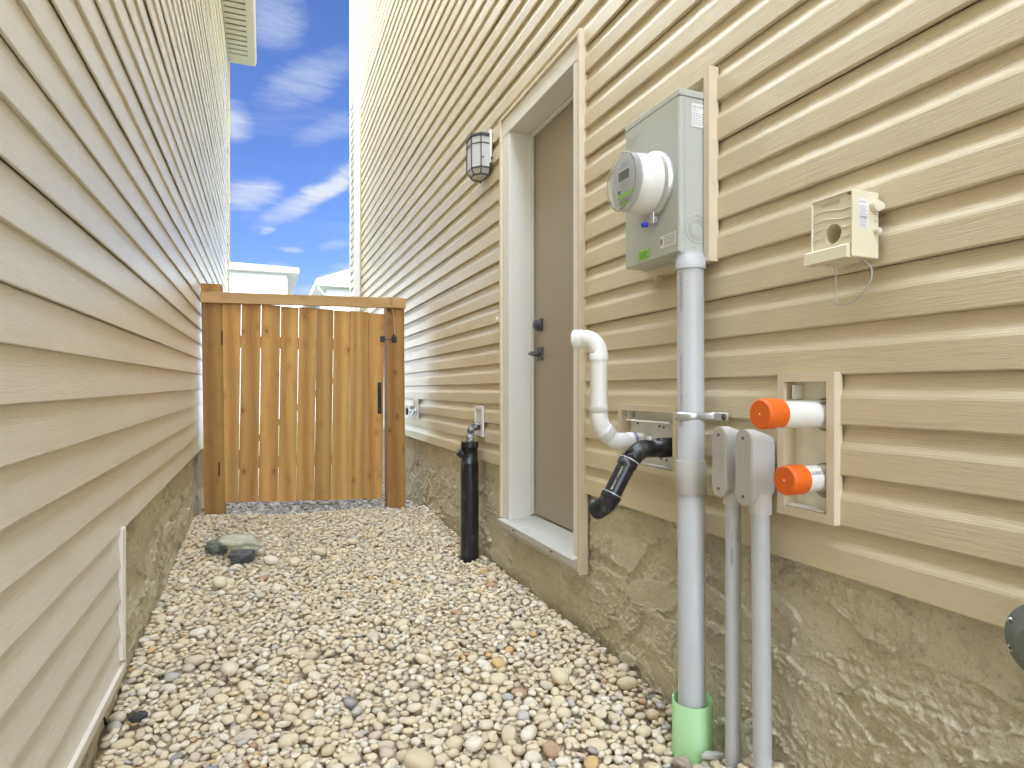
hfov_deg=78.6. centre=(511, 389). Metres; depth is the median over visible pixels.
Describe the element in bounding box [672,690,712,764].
pipe sleeve
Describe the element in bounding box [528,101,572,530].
door
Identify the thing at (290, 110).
sky
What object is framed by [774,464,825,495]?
capped pipe
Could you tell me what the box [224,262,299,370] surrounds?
back house
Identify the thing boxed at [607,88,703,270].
electric meter box
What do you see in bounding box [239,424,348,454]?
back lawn
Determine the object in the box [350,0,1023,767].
house
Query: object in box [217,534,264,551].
flat rock
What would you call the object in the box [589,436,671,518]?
black vent pipe
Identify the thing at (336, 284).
back house
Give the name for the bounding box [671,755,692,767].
rock chunk
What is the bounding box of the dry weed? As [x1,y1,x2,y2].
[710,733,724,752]
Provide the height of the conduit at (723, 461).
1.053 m
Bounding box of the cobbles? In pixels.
[197,486,417,515]
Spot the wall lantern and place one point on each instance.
(479, 157)
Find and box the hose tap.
[406,399,418,419]
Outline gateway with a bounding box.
[200,283,405,514]
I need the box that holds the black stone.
[128,710,147,722]
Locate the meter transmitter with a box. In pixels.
[803,189,884,305]
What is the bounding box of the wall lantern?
[465,129,492,183]
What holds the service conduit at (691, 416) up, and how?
attached to the house at (896, 564)
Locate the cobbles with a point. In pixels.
(264, 507)
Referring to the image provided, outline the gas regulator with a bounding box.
[1004,604,1023,670]
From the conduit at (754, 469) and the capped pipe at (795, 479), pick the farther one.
the conduit at (754, 469)
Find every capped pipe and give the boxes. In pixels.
[750,398,825,428]
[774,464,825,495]
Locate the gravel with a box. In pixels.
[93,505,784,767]
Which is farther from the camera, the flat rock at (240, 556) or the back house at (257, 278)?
the back house at (257, 278)
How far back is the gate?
4.94 m
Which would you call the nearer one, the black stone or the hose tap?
the black stone
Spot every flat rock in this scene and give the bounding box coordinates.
[205,538,227,554]
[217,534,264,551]
[228,548,256,564]
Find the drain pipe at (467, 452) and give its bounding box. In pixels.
[456,406,483,562]
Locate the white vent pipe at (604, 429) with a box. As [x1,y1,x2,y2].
[571,329,650,449]
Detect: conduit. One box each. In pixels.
[675,251,727,708]
[712,426,741,767]
[735,429,774,767]
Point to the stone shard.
(713, 755)
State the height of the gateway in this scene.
1.950 m
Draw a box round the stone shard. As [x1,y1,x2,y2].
[702,751,724,759]
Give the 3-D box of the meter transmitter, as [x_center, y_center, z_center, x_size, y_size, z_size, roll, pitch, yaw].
[0.717,-0.300,1.352,0.094,0.232,0.128,0,0,-22]
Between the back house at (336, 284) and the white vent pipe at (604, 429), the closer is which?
the white vent pipe at (604, 429)
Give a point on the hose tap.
(414, 410)
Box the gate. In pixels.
[218,304,392,502]
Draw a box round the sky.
[224,0,353,294]
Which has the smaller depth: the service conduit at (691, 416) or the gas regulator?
the gas regulator
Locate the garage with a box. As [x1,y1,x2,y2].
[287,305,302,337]
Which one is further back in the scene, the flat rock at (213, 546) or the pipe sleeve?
the flat rock at (213, 546)
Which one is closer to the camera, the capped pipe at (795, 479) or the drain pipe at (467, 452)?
the capped pipe at (795, 479)
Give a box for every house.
[0,0,256,767]
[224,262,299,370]
[303,269,349,337]
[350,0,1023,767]

